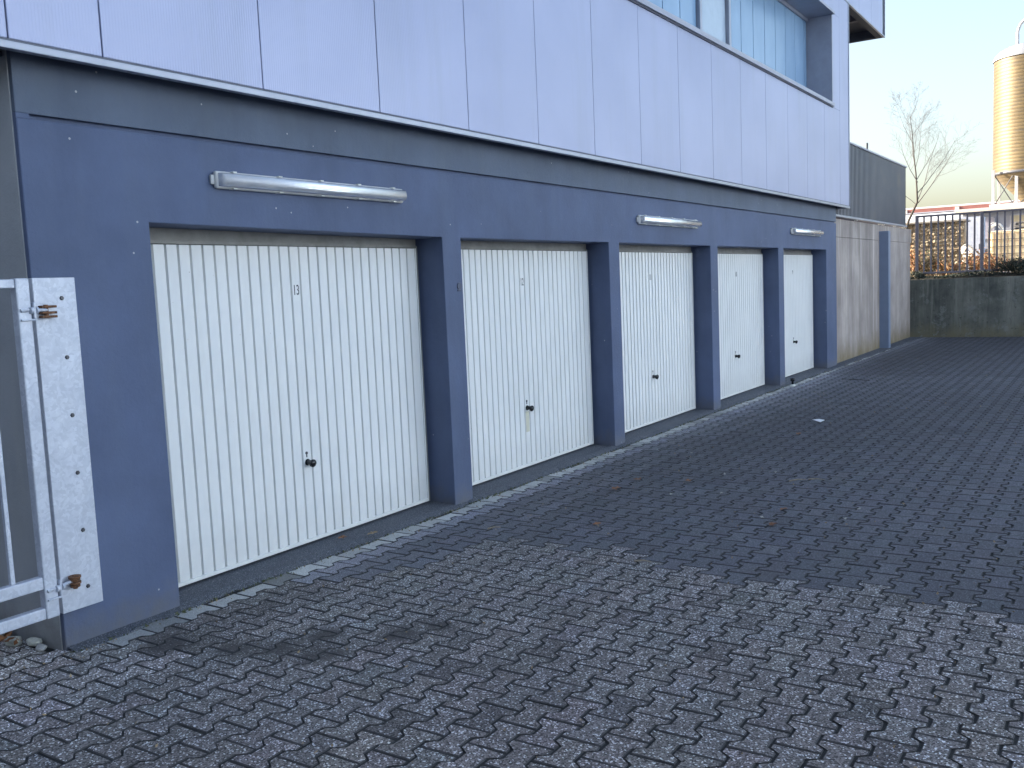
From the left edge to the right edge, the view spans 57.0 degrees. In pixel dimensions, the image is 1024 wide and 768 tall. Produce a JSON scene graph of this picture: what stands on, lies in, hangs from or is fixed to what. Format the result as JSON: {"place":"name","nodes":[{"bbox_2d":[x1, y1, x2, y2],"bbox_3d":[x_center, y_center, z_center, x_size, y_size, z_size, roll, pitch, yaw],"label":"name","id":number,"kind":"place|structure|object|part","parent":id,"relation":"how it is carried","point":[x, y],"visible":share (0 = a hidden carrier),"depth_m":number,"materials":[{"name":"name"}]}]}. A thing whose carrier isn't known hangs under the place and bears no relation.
{"place":"outdoors","nodes":[
{"label":"outdoors","id":0,"kind":"place"},
{"bbox_2d":[0,337,1023,767],"bbox_3d":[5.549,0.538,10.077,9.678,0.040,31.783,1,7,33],"label":"pavement","id":1,"kind":"structure","parent":0,"point":[576,491],"depth_m":5.00,"materials":[{"name":"grey concrete"}]},
{"bbox_2d":[0,631,21,644],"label":"leaf litter","id":2,"kind":"object","parent":1,"relation":"on","point":[2,638],"visible":0.66,"depth_m":4.99,"materials":[{"name":"brown plant"}]},
{"bbox_2d":[3,636,22,646],"bbox_3d":[-2.656,1.369,5.035,0.092,0.055,0.087,-2,6,7],"label":"rubble stone","id":3,"kind":"object","parent":1,"relation":"on","point":[10,643],"visible":0.89,"depth_m":5.01,"materials":[{"name":"grey stone"}]},
{"bbox_2d":[26,637,41,645],"bbox_3d":[-2.533,1.370,5.006,0.101,0.045,0.074,6,10,54],"label":"rubble stone","id":4,"kind":"object","parent":1,"relation":"on","point":[32,641],"visible":0.94,"depth_m":4.98,"materials":[{"name":"grey stone"}]},
{"bbox_2d":[35,643,47,651],"bbox_3d":[-2.460,1.377,4.933,0.057,0.042,0.064,-3,6,-1],"label":"rubble stone","id":5,"kind":"object","parent":1,"relation":"on","point":[40,647],"visible":1,"depth_m":4.91,"materials":[{"name":"grey stone"}]},
{"bbox_2d":[70,371,824,652],"bbox_3d":[2.038,0.517,11.560,0.106,0.035,16.009,1,7,33],"label":"moss","id":6,"kind":"object","parent":1,"relation":"on","point":[189,609],"visible":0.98,"depth_m":7.13,"materials":[{"name":"green plant"}]},
{"bbox_2d":[68,337,921,652],"bbox_3d":[4.210,0.044,15.193,0.624,0.044,24.483,1,7,33],"label":"sill strip","id":7,"kind":"object","parent":1,"relation":"on","point":[198,593],"visible":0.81,"depth_m":7.22,"materials":[{"name":"grey concrete"}]},
{"bbox_2d":[3,355,1021,767],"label":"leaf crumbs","id":8,"kind":"object","parent":1,"relation":"on","point":[505,627],"visible":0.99,"depth_m":5.32,"materials":[{"name":"brown plant"}]},
{"bbox_2d":[790,378,795,386],"bbox_3d":[4.529,-0.031,15.231,0.090,0.135,0.090,1,7,33],"label":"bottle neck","id":9,"kind":"object","parent":1,"relation":"on","point":[792,380],"visible":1,"depth_m":15.21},
{"bbox_2d":[849,0,1023,279],"label":"sky","id":10,"kind":"structure","parent":0,"point":[952,47],"materials":[{"name":"blue"}]},
{"bbox_2d":[906,207,988,222],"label":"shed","id":11,"kind":"structure","parent":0,"point":[948,217],"depth_m":51.54,"materials":[{"name":"metal"}]},
{"bbox_2d":[906,200,1020,213],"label":"warehouse","id":12,"kind":"structure","parent":0,"point":[952,207],"depth_m":64.71,"materials":[{"name":"metal"}]},
{"bbox_2d":[961,216,984,269],"bbox_3d":[15.746,-4.713,32.301,0.720,1.960,0.850,1,7,33],"label":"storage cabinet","id":13,"kind":"object","parent":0,"point":[971,233],"visible":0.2,"depth_m":31.88,"materials":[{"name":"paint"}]},
{"bbox_3d":[15.534,-4.690,31.972,0.640,1.800,0.028,1,7,33],"label":"cabinet door","id":14,"kind":"part","parent":13,"relation":"part of","materials":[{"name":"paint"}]},
{"bbox_2d":[987,222,1003,231],"bbox_3d":[14.527,-4.521,28.348,0.448,0.693,0.275,1,7,33],"label":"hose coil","id":15,"kind":"object","parent":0,"point":[999,224],"visible":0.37,"depth_m":28.30,"materials":[{"name":"white plastic"}]},
{"bbox_2d":[1011,221,1023,228],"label":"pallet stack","id":16,"kind":"object","parent":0,"point":[1016,224],"visible":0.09,"depth_m":28.42,"materials":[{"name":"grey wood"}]},
{"label":"upper ground","id":17,"kind":"structure","parent":0,"visible":0},
{"bbox_2d":[910,245,922,272],"bbox_3d":[11.211,-3.404,26.312,0.489,1.045,0.472,1,7,33],"label":"dry shrub","id":18,"kind":"object","parent":17,"relation":"on","point":[912,264],"visible":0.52,"depth_m":26.27,"materials":[{"name":"orange plant"}]},
{"bbox_2d":[884,81,980,228],"bbox_3d":[12.235,-6.010,28.067,3.139,5.764,2.533,1,7,33],"label":"bare tree","id":19,"kind":"object","parent":17,"relation":"on","point":[917,191],"visible":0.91,"depth_m":27.87,"materials":[{"name":"brown plant"}]},
{"bbox_2d":[919,248,950,275],"bbox_3d":[11.641,-3.340,26.296,0.965,0.890,0.812,3,8,43],"label":"dry shrub","id":20,"kind":"object","parent":17,"relation":"on","point":[927,266],"visible":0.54,"depth_m":26.25,"materials":[{"name":"beige plant"}]},
{"bbox_2d":[904,219,970,275],"bbox_3d":[12.872,-4.085,28.820,1.920,1.728,1.100,1,7,33],"label":"stone basket","id":21,"kind":"object","parent":17,"relation":"on","point":[948,237],"visible":0.44,"depth_m":28.32,"materials":[{"name":"stone"}]},
{"bbox_2d":[932,257,963,278],"bbox_3d":[12.020,-3.194,25.978,0.776,0.638,0.757,1,7,33],"label":"dry shrub","id":22,"kind":"object","parent":17,"relation":"on","point":[948,266],"visible":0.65,"depth_m":25.88,"materials":[{"name":"orange plant"}]},
{"bbox_2d":[910,271,1023,279],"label":"soil verge","id":23,"kind":"structure","parent":17,"relation":"on","point":[1008,273],"depth_m":24.25,"materials":[{"name":"brown soil"}]},
{"bbox_2d":[910,271,925,279],"bbox_3d":[10.823,-2.916,25.210,0.483,0.322,0.420,-1,6,17],"label":"ivy clump","id":24,"kind":"object","parent":23,"relation":"on","point":[916,273],"visible":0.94,"depth_m":25.14,"materials":[{"name":"green plant"}]},
{"bbox_2d":[910,270,1023,278],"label":"ground cover","id":25,"kind":"object","parent":23,"relation":"on","point":[968,274],"visible":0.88,"depth_m":24.50,"materials":[{"name":"green plant"}]},
{"bbox_2d":[915,208,1023,273],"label":"railing fence","id":26,"kind":"object","parent":23,"relation":"on","point":[981,241],"visible":0.95,"depth_m":24.66,"materials":[{"name":"metal"}]},
{"bbox_2d":[989,252,1023,273],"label":"ivy clump","id":27,"kind":"object","parent":23,"relation":"on","point":[1016,265],"visible":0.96,"depth_m":23.93,"materials":[{"name":"green plant"}]},
{"bbox_2d":[961,244,972,262],"bbox_3d":[13.036,-3.737,27.018,0.325,0.545,0.288,1,7,33],"label":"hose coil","id":28,"kind":"object","parent":17,"relation":"on","point":[970,247],"visible":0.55,"depth_m":26.99,"materials":[{"name":"white plastic"}]},
{"bbox_2d":[961,249,992,277],"bbox_3d":[12.732,-3.337,25.838,1.074,0.880,0.894,-3,6,-10],"label":"dry shrub","id":29,"kind":"object","parent":17,"relation":"on","point":[970,262],"visible":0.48,"depth_m":25.83,"materials":[{"name":"orange plant"}]},
{"bbox_2d":[955,205,1023,271],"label":"workshop","id":30,"kind":"structure","parent":17,"relation":"on","point":[1008,218],"depth_m":38.72,"materials":[{"name":"paint"}]},
{"bbox_2d":[985,217,994,238],"bbox_3d":[19.494,-6.441,39.096,0.900,0.900,0.079,1,7,33],"label":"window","id":31,"kind":"structure","parent":30,"relation":"in","point":[986,218],"depth_m":38.97,"materials":[{"name":"glass"}]},
{"bbox_2d":[989,19,1023,207],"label":"silo","id":32,"kind":"object","parent":30,"relation":"on","point":[1008,134],"visible":0.98,"depth_m":39.27,"materials":[{"name":"metal"}]},
{"bbox_2d":[1010,213,1023,229],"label":"window","id":33,"kind":"structure","parent":30,"relation":"in","point":[1016,216],"depth_m":38.38,"materials":[{"name":"glass"}]},
{"bbox_2d":[975,247,1009,271],"bbox_3d":[12.934,-3.273,25.409,0.938,0.826,0.941,1,7,33],"label":"dry shrub","id":34,"kind":"object","parent":17,"relation":"on","point":[986,261],"visible":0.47,"depth_m":25.36,"materials":[{"name":"orange plant"}]},
{"bbox_2d":[988,228,1023,271],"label":"caged tank","id":35,"kind":"object","parent":17,"relation":"on","point":[1008,243],"visible":0.46,"depth_m":26.53,"materials":[{"name":"plastic"}]},
{"label":"ground","id":36,"kind":"structure","parent":0,"visible":0},
{"bbox_2d":[0,0,884,650],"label":"commercial building","id":37,"kind":"structure","parent":36,"relation":"on","point":[510,284],"depth_m":7.15,"materials":[{"name":"paint"}]},
{"bbox_2d":[27,277,102,613],"bbox_3d":[-2.290,0.316,4.863,0.146,1.718,0.227,1,7,33],"label":"gate post","id":38,"kind":"object","parent":37,"relation":"attached to","point":[64,427],"visible":0.94,"depth_m":4.85,"materials":[{"name":"metal"}]},
{"bbox_2d":[0,278,72,634],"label":"gate","id":39,"kind":"structure","parent":38,"relation":"attached to","point":[47,584],"depth_m":4.62,"materials":[{"name":"metal"}]},
{"bbox_2d":[149,227,429,587],"bbox_3d":[-1.464,-0.015,6.678,0.157,2.330,2.830,1,7,33],"label":"garage door","id":40,"kind":"structure","parent":37,"relation":"in","point":[292,373],"depth_m":6.50,"materials":[{"name":"metal"}]},
{"bbox_2d":[209,171,406,202],"bbox_3d":[-1.288,-1.317,6.354,0.088,0.107,1.786,1,7,33],"label":"strip light","id":41,"kind":"object","parent":37,"relation":"attached to","point":[232,180],"visible":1,"depth_m":6.18,"materials":[{"name":"plastic"}]},
{"bbox_2d":[461,241,593,485],"bbox_3d":[0.135,-0.339,9.151,0.157,2.330,2.791,1,7,33],"label":"garage door","id":42,"kind":"structure","parent":37,"relation":"in","point":[527,319],"depth_m":9.13,"materials":[{"name":"metal"}]},
{"bbox_2d":[619,245,695,432],"bbox_3d":[1.729,-0.662,11.616,0.157,2.330,2.817,1,7,33],"label":"garage door","id":43,"kind":"structure","parent":37,"relation":"in","point":[657,309],"depth_m":11.71,"materials":[{"name":"metal"}]},
{"bbox_2d":[636,215,701,228],"bbox_3d":[1.911,-1.941,11.302,0.088,0.107,1.786,1,7,33],"label":"strip light","id":44,"kind":"object","parent":37,"relation":"attached to","point":[662,221],"visible":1,"depth_m":11.14,"materials":[{"name":"plastic"}]},
{"bbox_2d":[629,0,834,107],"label":"window","id":45,"kind":"structure","parent":37,"relation":"in","point":[790,41],"depth_m":15.23,"materials":[{"name":"glass"}]},
{"bbox_2d":[717,248,764,399],"bbox_3d":[3.334,-0.987,14.098,0.157,2.330,2.795,1,7,33],"label":"garage door","id":46,"kind":"structure","parent":37,"relation":"in","point":[740,270],"depth_m":14.29,"materials":[{"name":"metal"}]},
{"bbox_2d":[783,250,813,376],"bbox_3d":[4.920,-1.308,16.549,0.157,2.330,2.729,1,7,33],"label":"garage door","id":47,"kind":"structure","parent":37,"relation":"in","point":[798,264],"depth_m":16.84,"materials":[{"name":"metal"}]},
{"bbox_2d":[790,228,823,236],"bbox_3d":[5.084,-2.606,16.207,0.088,0.107,1.786,1,7,33],"label":"strip light","id":48,"kind":"object","parent":37,"relation":"attached to","point":[806,232],"visible":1,"depth_m":16.04,"materials":[{"name":"plastic"}]},
{"bbox_2d":[834,219,910,362],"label":"concrete wall","id":49,"kind":"structure","parent":36,"relation":"on","point":[857,272],"depth_m":20.58,"materials":[{"name":"grey concrete"}]},
{"bbox_2d":[836,142,906,227],"bbox_3d":[6.251,-4.387,22.135,4.370,1.550,7.258,1,7,33],"label":"metal enclosure","id":50,"kind":"object","parent":49,"relation":"on","point":[877,189],"visible":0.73,"depth_m":21.06,"materials":[{"name":"metal"}]},
{"bbox_2d":[879,231,890,347],"bbox_3d":[8.608,-2.171,21.788,0.204,2.685,0.220,1,7,33],"label":"steel duct","id":51,"kind":"object","parent":49,"relation":"attached to","point":[884,294],"visible":1,"depth_m":21.70,"materials":[{"name":"metal"}]},
{"bbox_2d":[910,276,1023,336],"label":"retaining wall","id":52,"kind":"structure","parent":36,"relation":"on","point":[976,307],"depth_m":24.22,"materials":[{"name":"concrete"}]}
]}

